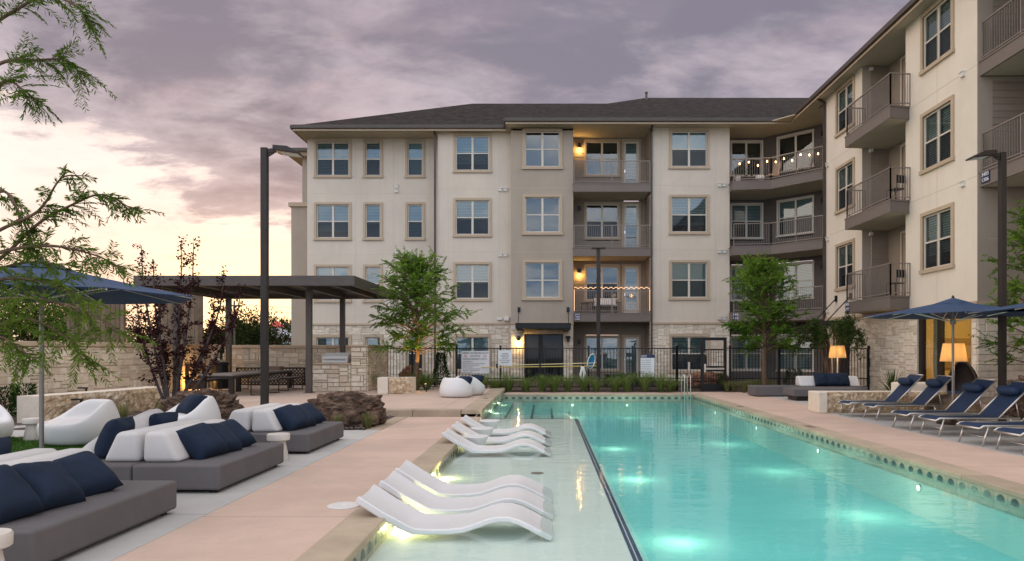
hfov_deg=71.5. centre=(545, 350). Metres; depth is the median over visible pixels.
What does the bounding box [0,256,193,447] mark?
patio umbrella
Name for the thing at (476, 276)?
window
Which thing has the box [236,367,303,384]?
lattice screen
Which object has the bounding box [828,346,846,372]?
floor lamp
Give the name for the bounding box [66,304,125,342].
timber screen
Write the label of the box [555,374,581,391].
grass clump
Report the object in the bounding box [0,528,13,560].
side table
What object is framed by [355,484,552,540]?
ledge lounger
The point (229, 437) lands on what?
navy pillow
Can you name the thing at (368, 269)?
window
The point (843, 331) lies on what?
leafy tree
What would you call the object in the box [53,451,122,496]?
navy pillow
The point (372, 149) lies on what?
window
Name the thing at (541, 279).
window
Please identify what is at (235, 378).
bench
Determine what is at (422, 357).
window
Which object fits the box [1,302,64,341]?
distant tree
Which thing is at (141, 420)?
curved backrest
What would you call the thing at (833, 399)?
limestone bench
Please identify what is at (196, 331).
timber screen
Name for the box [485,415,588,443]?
shelf water
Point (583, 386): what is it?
grass clump
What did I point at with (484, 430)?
ledge table
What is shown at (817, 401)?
limestone end
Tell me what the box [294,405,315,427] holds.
navy pillow
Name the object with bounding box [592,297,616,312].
balcony bench
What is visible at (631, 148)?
balcony door
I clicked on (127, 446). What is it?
back cushion
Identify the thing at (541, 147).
window
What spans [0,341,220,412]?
stone wall
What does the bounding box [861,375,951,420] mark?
sun lounger
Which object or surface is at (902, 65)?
balcony door
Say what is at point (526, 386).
grass clump
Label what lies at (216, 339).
distant tree
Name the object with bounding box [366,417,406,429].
bed kerb
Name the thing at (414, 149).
window
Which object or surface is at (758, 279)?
cypress tree
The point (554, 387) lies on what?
grass clump
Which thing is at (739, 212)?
window
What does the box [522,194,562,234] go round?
window
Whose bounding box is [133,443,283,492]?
sofa platform
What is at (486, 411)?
terrace side tiles
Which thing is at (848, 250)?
window
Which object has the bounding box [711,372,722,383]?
yucca plant
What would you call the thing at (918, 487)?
pool light
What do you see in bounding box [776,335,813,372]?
window
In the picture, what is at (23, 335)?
distant tree
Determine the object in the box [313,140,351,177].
window
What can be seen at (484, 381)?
grass clump
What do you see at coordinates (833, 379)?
navy pillow
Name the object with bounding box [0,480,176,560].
sofa platform
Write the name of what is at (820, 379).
navy pillow
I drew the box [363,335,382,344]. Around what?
window
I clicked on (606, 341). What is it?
window
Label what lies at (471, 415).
ground
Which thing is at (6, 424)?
egg chair
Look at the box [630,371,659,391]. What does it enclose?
grass clump
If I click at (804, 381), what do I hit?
back cushion
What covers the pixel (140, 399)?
stone wall
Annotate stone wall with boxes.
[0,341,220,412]
[224,345,350,384]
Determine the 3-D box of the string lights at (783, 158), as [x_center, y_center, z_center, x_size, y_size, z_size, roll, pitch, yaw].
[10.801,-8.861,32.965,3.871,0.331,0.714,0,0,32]
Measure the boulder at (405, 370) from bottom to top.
0.907 m
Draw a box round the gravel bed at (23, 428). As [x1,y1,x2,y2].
[12,412,393,429]
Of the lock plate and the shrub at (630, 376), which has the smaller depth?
the lock plate
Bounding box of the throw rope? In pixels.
[579,366,585,377]
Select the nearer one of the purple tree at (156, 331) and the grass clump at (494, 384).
the purple tree at (156, 331)
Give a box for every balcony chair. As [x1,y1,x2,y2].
[764,162,780,179]
[799,153,812,173]
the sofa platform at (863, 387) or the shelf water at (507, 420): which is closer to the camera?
the shelf water at (507, 420)
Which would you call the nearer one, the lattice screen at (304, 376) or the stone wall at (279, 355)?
the lattice screen at (304, 376)
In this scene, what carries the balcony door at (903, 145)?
in the apartment building at (514, 212)
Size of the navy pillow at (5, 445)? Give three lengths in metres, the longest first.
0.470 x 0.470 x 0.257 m
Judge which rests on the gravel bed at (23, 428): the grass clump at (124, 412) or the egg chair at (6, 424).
the grass clump at (124, 412)
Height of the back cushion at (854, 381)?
0.320 m
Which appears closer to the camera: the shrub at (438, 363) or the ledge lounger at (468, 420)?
the ledge lounger at (468, 420)
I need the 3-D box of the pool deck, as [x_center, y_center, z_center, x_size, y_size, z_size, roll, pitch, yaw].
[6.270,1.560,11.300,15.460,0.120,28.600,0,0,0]
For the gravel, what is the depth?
13.58 m
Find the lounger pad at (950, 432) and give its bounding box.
[768,396,1023,456]
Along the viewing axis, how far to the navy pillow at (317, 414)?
11.60 m
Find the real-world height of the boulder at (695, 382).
0.680 m
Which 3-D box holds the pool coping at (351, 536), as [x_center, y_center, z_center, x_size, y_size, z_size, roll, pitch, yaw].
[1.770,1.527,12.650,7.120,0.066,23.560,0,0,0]
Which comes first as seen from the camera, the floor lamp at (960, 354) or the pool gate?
the floor lamp at (960, 354)
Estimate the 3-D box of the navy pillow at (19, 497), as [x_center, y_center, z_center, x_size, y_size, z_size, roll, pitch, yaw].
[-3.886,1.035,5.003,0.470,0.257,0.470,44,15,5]
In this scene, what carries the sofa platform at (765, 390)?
on the lounger pad at (950, 432)
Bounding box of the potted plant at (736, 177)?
[734,166,743,180]
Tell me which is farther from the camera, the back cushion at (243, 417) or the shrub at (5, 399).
the shrub at (5, 399)
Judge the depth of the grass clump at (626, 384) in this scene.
25.17 m
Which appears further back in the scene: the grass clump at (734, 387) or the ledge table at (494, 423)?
the grass clump at (734, 387)
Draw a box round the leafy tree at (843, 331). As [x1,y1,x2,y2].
[786,310,867,372]
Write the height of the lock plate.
0.280 m
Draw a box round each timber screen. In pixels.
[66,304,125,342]
[158,290,202,343]
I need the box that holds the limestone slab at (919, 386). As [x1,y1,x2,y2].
[891,382,946,391]
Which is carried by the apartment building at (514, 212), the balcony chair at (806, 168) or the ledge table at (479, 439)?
the balcony chair at (806, 168)
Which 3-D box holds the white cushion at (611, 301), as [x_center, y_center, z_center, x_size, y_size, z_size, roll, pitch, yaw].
[2.954,-2.396,35.293,1.150,0.420,0.210,0,-12,0]
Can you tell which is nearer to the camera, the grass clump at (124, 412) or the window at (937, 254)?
the grass clump at (124, 412)
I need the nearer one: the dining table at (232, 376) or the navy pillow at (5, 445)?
the navy pillow at (5, 445)
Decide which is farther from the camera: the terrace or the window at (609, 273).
the window at (609, 273)
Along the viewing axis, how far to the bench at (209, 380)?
22.41 m
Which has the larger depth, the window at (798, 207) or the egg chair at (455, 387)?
the window at (798, 207)
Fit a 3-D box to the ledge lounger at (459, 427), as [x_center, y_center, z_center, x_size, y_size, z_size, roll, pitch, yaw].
[-0.791,1.507,12.850,1.764,0.398,0.600,0,0,0]
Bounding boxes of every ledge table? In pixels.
[463,434,488,444]
[471,427,493,435]
[479,419,499,428]
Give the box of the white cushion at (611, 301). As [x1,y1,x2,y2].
[594,298,616,305]
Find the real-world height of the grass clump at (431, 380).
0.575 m
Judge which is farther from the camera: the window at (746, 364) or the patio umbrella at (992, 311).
the window at (746, 364)
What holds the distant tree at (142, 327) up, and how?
on the ground at (471, 415)
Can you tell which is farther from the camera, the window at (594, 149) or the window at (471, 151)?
the window at (594, 149)
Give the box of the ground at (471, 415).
[221,353,807,416]
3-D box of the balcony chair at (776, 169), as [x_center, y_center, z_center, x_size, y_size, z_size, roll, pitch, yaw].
[11.018,-8.586,34.525,0.684,1.095,0.540,0,0,-20]
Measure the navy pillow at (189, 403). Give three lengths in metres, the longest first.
0.470 x 0.460 x 0.274 m
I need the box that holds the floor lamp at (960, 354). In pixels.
[940,343,967,393]
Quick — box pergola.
[133,276,391,392]
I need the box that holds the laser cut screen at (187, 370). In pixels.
[185,362,205,388]
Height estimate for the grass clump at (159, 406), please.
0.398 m
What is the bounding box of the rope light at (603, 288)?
[574,287,649,310]
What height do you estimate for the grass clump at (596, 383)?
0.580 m
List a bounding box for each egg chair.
[0,405,13,436]
[36,399,119,445]
[166,395,220,420]
[439,378,473,397]
[456,376,484,394]
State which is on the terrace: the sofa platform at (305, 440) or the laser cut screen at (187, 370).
the laser cut screen at (187, 370)
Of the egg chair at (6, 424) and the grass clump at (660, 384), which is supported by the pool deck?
the grass clump at (660, 384)
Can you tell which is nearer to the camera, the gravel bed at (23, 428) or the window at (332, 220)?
the gravel bed at (23, 428)
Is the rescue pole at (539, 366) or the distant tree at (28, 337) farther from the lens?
the distant tree at (28, 337)
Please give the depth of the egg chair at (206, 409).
12.36 m
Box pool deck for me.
[504,392,1023,483]
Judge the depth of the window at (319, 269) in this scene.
36.13 m
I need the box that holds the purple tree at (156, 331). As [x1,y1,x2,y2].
[129,234,245,408]
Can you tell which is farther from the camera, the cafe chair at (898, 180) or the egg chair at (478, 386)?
the cafe chair at (898, 180)
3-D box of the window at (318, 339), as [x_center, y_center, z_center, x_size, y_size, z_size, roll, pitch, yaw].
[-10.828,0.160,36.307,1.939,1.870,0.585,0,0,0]
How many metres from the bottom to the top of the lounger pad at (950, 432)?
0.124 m
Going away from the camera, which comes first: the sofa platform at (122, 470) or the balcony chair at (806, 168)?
the sofa platform at (122, 470)
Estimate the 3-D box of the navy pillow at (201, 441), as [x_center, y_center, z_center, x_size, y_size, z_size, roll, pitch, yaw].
[-3.886,1.035,8.002,0.470,0.257,0.470,44,15,5]
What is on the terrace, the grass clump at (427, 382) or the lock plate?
the grass clump at (427, 382)
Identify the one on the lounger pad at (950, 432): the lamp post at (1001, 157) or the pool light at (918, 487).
the lamp post at (1001, 157)
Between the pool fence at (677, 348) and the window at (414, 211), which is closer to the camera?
the pool fence at (677, 348)
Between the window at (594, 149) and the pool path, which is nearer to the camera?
the pool path
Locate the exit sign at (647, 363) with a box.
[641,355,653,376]
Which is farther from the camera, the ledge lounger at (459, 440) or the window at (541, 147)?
the window at (541, 147)
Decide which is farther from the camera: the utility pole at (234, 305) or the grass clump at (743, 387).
the utility pole at (234, 305)
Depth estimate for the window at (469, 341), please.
35.19 m
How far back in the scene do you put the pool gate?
26.07 m
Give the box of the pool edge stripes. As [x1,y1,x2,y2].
[575,421,642,560]
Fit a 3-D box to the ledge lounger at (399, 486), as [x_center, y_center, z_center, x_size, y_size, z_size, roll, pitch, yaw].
[-0.801,1.507,7.430,1.764,0.398,0.600,0,0,0]
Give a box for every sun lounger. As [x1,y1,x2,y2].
[837,374,923,416]
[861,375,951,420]
[890,378,996,430]
[918,380,1023,436]
[956,418,1023,446]
[993,427,1023,454]
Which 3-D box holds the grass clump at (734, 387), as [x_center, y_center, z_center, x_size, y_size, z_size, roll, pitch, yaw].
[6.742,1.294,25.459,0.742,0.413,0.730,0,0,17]
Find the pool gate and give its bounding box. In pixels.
[700,337,726,390]
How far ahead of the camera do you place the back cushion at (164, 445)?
7.59 m
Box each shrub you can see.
[0,385,20,413]
[6,382,37,416]
[432,352,449,387]
[603,374,621,385]
[620,373,639,387]
[784,368,802,384]
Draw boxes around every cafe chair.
[887,175,905,199]
[887,270,905,295]
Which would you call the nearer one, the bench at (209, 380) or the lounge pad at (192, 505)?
the lounge pad at (192, 505)
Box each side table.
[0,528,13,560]
[22,417,38,440]
[267,432,289,460]
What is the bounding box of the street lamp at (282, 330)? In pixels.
[282,323,290,344]
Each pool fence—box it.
[387,346,675,390]
[676,346,700,389]
[727,346,869,390]
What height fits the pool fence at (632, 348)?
1.670 m
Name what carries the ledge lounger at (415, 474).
on the pool basin
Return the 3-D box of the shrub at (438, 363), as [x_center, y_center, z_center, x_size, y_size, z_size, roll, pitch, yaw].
[-3.737,0.725,25.308,0.757,1.355,0.736,0,0,0]
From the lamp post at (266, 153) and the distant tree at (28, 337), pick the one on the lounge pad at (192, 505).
the lamp post at (266, 153)
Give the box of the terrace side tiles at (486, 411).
[480,392,503,417]
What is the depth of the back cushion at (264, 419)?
10.39 m
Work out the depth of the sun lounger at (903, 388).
16.19 m
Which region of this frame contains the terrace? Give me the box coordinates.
[161,385,491,416]
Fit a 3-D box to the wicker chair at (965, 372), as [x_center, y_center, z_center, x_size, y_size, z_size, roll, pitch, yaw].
[10.900,0.900,18.600,0.720,1.200,0.796,0,0,-30]
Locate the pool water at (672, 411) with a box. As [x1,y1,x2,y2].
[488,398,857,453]
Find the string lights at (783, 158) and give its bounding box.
[737,149,818,165]
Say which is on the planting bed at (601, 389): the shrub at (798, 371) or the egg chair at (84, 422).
the shrub at (798, 371)
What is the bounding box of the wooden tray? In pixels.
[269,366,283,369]
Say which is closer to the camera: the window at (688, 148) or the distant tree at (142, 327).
the window at (688, 148)
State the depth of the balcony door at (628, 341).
36.02 m
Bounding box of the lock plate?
[687,354,695,361]
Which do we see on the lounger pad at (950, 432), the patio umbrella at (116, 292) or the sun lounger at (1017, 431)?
the sun lounger at (1017, 431)
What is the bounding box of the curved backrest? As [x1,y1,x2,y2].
[83,409,162,453]
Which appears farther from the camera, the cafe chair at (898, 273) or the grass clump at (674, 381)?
the grass clump at (674, 381)
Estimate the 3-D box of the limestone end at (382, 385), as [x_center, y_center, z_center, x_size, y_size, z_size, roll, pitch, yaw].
[-5.020,1.094,22.110,0.320,0.512,0.580,0,0,0]
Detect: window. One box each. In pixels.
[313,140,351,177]
[313,202,351,239]
[313,264,351,302]
[314,335,350,344]
[362,140,382,177]
[362,202,382,239]
[362,264,382,302]
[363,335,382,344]
[404,140,425,177]
[404,202,425,239]
[405,335,424,371]
[453,133,491,172]
[453,198,491,236]
[453,262,491,300]
[453,335,491,372]
[522,128,562,168]
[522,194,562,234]
[522,260,562,299]
[583,139,620,176]
[583,202,620,240]
[583,264,620,301]
[584,335,620,371]
[668,129,709,168]
[668,195,709,234]
[668,260,709,299]
[668,334,709,372]
[730,140,762,176]
[730,203,763,240]
[730,265,757,301]
[730,335,762,370]
[776,195,814,238]
[776,261,814,300]
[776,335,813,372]
[777,129,814,173]
[834,75,854,138]
[834,157,854,214]
[834,238,854,291]
[918,0,954,76]
[918,94,954,175]
[918,202,954,273]
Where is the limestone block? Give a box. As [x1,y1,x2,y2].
[389,377,415,393]
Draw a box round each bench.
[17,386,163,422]
[185,378,221,390]
[220,377,249,390]
[248,378,280,394]
[279,376,303,390]
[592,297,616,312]
[823,391,946,412]
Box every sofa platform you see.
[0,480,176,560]
[101,458,146,479]
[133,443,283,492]
[251,421,343,453]
[748,385,788,395]
[783,387,864,400]
[784,385,867,390]
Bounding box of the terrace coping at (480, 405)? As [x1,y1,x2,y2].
[147,387,505,416]
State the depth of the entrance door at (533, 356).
34.48 m
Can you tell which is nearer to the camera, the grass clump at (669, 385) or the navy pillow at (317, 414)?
the navy pillow at (317, 414)
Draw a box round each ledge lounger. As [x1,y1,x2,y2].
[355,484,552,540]
[378,471,553,519]
[394,460,551,501]
[441,428,551,456]
[451,421,550,446]
[461,415,550,437]
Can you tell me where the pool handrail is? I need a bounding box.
[681,373,690,398]
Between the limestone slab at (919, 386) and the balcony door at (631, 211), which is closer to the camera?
the limestone slab at (919, 386)
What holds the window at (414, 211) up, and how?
in the apartment building at (514, 212)
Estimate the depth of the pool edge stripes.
7.63 m
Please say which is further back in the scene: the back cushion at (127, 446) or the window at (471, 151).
the window at (471, 151)
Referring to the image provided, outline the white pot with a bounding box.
[755,175,764,179]
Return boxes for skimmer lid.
[327,502,359,509]
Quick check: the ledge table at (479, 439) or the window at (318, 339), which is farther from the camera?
the window at (318, 339)
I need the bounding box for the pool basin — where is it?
[366,396,1023,560]
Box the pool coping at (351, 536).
[295,394,1023,560]
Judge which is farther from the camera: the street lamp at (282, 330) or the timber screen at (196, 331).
the street lamp at (282, 330)
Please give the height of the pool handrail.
1.426 m
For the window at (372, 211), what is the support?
in the apartment building at (514, 212)
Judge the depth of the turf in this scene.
10.95 m
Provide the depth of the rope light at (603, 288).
34.14 m
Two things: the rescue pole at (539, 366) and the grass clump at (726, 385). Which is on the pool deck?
the grass clump at (726, 385)
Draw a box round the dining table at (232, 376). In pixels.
[198,370,293,394]
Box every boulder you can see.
[160,388,243,419]
[307,391,386,429]
[398,365,421,384]
[683,372,732,388]
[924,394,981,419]
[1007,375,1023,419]
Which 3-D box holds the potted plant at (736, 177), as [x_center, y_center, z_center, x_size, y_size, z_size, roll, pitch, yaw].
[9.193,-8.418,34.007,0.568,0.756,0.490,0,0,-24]
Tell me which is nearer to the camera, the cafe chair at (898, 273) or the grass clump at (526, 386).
the cafe chair at (898, 273)
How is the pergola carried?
on the terrace
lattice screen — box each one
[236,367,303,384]
[304,367,305,385]
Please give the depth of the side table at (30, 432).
11.70 m
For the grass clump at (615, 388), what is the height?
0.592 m
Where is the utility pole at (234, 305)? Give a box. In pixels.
[232,300,235,344]
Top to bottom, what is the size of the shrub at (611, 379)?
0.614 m
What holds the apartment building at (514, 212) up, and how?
on the ground at (471, 415)
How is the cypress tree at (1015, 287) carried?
on the lounger pad at (950, 432)
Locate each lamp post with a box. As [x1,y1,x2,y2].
[260,145,303,404]
[591,247,605,380]
[965,149,1006,420]
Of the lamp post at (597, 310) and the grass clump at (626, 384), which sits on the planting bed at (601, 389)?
the lamp post at (597, 310)
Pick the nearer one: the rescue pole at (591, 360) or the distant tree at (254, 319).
the rescue pole at (591, 360)
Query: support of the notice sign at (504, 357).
attached to the pool fence at (632, 348)
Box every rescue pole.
[481,364,591,367]
[515,354,595,368]
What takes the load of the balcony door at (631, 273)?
in the apartment building at (514, 212)
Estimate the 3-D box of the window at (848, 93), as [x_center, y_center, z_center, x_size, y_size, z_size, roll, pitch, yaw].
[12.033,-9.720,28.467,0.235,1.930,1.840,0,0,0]
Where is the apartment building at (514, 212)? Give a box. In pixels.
[288,0,1023,403]
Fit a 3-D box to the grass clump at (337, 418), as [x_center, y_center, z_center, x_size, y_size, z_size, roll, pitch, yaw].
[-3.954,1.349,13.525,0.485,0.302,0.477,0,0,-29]
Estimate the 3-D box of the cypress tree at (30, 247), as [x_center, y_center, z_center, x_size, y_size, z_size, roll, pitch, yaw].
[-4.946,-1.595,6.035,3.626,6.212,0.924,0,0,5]
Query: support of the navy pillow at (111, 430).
on the sofa platform at (122, 470)
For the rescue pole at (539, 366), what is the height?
0.151 m
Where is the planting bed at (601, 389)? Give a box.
[436,380,872,391]
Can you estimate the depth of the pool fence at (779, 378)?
26.18 m
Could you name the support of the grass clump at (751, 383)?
on the pool deck
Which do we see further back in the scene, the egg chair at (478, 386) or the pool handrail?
the pool handrail
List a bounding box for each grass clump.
[116,403,132,416]
[148,400,163,411]
[328,414,348,421]
[357,412,376,428]
[401,371,428,389]
[416,373,438,389]
[422,374,440,388]
[470,373,496,387]
[485,377,507,387]
[492,372,522,391]
[511,376,533,390]
[517,378,539,391]
[527,373,555,391]
[539,374,567,391]
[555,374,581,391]
[566,374,596,391]
[581,376,610,391]
[603,375,624,391]
[612,372,638,391]
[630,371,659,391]
[636,373,678,391]
[664,376,689,390]
[664,379,678,391]
[722,380,732,391]
[729,381,740,391]
[736,380,749,392]
[740,379,756,389]
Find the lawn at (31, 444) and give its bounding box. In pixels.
[11,437,82,452]
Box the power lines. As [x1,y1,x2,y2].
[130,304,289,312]
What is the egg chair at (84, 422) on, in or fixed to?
on the lawn at (31, 444)
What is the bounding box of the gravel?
[126,415,392,429]
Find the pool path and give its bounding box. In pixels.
[112,417,461,560]
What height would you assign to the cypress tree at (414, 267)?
4.924 m
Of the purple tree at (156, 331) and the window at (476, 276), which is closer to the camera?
the purple tree at (156, 331)
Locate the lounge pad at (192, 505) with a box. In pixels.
[11,425,379,560]
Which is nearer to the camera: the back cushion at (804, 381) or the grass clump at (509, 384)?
the back cushion at (804, 381)
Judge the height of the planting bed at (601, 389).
0.079 m
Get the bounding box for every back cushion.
[0,448,56,462]
[0,448,93,465]
[106,419,200,461]
[144,419,225,461]
[228,403,281,430]
[252,403,299,431]
[795,376,814,385]
[849,376,859,385]
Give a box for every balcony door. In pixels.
[622,139,640,182]
[622,202,640,246]
[622,264,640,312]
[622,335,640,377]
[900,54,905,105]
[900,142,905,199]
[900,230,905,295]
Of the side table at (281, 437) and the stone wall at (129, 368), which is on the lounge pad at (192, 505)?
the side table at (281, 437)
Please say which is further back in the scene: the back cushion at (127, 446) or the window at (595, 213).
the window at (595, 213)
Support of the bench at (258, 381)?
on the terrace
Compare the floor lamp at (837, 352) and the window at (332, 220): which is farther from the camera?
the window at (332, 220)
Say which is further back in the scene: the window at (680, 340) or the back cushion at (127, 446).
the window at (680, 340)
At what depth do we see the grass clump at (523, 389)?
25.67 m
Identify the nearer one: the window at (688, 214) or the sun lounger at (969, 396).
the sun lounger at (969, 396)
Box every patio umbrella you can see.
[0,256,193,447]
[864,295,1023,424]
[967,303,1023,315]
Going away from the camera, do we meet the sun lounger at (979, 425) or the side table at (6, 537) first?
the side table at (6, 537)
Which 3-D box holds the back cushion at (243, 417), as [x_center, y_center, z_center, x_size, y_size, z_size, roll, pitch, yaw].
[-4.547,1.038,11.110,0.380,0.325,1.420,0,0,0]
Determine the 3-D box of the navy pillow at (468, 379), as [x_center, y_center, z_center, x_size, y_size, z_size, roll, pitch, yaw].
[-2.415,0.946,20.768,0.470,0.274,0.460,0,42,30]
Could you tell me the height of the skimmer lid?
0.012 m
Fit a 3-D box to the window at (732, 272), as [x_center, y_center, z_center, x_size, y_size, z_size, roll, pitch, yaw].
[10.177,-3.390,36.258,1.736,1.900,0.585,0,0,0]
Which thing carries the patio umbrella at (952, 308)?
on the lounger pad at (950, 432)
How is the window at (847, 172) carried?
in the apartment building at (514, 212)
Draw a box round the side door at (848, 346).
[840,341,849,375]
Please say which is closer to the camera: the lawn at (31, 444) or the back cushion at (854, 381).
the lawn at (31, 444)
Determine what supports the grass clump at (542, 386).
on the pool deck
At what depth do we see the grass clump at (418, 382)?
23.98 m
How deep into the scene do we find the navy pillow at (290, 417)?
10.62 m
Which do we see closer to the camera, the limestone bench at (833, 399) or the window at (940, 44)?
the limestone bench at (833, 399)
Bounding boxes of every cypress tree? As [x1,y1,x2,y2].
[0,0,164,393]
[367,245,481,389]
[718,250,811,384]
[968,199,1023,365]
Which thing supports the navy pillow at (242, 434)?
on the sofa platform at (215, 474)
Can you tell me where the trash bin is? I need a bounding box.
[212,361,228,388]
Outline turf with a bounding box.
[11,435,84,451]
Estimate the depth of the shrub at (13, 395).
15.30 m
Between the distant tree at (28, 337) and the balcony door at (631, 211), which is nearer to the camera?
the balcony door at (631, 211)
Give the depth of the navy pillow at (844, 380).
22.73 m
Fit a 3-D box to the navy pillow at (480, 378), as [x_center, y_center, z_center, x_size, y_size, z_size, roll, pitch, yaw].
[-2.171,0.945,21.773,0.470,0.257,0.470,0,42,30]
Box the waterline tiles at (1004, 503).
[352,396,1023,560]
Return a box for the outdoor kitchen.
[313,345,388,390]
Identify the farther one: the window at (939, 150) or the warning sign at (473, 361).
the warning sign at (473, 361)
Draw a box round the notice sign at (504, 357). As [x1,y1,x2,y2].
[498,350,511,365]
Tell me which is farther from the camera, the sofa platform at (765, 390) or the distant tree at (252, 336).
the distant tree at (252, 336)
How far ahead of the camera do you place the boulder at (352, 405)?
13.77 m
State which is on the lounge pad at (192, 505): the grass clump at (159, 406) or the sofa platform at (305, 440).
the sofa platform at (305, 440)
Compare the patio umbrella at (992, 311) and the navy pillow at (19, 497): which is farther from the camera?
the patio umbrella at (992, 311)
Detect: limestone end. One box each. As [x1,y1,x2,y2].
[377,377,388,393]
[808,391,826,412]
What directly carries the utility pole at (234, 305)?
on the ground at (471, 415)
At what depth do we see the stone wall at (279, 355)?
27.38 m
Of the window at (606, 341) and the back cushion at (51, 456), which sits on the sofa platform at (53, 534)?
the back cushion at (51, 456)
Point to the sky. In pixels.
(199, 87)
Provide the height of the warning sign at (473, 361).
0.825 m
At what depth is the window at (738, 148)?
36.55 m
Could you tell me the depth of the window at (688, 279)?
34.37 m
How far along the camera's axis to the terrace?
19.88 m
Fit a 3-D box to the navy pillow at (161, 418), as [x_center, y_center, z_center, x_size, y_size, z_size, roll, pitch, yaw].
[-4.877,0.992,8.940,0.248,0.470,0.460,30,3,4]
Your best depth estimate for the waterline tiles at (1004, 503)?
9.50 m
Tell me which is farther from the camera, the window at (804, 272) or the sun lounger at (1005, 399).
the window at (804, 272)
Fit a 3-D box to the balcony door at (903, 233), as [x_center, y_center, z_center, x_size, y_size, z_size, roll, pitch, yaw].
[13.045,-3.075,25.425,0.170,2.510,1.130,0,0,0]
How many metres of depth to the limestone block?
21.88 m
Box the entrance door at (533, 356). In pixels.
[524,334,562,380]
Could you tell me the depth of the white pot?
33.70 m
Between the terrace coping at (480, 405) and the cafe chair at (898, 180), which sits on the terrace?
the terrace coping at (480, 405)
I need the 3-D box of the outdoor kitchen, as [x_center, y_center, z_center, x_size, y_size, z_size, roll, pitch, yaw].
[-6.790,0.585,24.965,1.900,1.530,3.270,0,0,0]
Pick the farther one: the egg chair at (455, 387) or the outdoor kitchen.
the outdoor kitchen
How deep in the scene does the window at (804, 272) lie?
34.72 m
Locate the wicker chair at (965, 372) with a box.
[947,362,977,393]
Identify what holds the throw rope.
hanging from the rescue pole at (539, 366)
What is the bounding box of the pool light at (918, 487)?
[916,484,921,490]
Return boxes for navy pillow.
[0,436,11,454]
[0,464,45,524]
[11,461,85,511]
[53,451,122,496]
[94,416,134,458]
[149,411,177,425]
[175,394,207,413]
[176,422,228,459]
[207,423,241,453]
[219,419,256,447]
[273,404,308,430]
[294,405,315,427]
[300,403,325,423]
[459,376,472,383]
[470,375,483,382]
[813,373,828,385]
[827,373,839,385]
[837,373,849,385]
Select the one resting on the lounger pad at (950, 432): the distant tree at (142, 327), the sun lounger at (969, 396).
the sun lounger at (969, 396)
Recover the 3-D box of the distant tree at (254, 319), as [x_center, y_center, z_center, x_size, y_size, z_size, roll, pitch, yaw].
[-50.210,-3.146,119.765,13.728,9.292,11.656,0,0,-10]
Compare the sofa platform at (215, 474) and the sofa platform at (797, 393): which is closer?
the sofa platform at (215, 474)
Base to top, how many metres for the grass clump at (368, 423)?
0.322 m
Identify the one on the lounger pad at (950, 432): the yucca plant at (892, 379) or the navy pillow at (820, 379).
the yucca plant at (892, 379)
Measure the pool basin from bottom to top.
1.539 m
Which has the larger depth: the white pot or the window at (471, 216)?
the window at (471, 216)
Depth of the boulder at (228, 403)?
14.51 m
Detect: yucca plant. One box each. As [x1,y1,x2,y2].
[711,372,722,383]
[873,368,904,390]
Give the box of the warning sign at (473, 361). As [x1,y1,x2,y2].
[461,351,488,372]
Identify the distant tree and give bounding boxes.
[0,302,61,340]
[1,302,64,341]
[1,302,135,342]
[126,314,157,342]
[203,324,247,359]
[207,304,285,343]
[232,318,290,344]
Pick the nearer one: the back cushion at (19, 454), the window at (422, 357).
the back cushion at (19, 454)
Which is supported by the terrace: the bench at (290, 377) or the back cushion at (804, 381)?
the bench at (290, 377)
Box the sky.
[0,0,909,415]
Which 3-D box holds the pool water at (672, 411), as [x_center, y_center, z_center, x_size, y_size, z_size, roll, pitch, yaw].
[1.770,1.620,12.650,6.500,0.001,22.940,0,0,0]

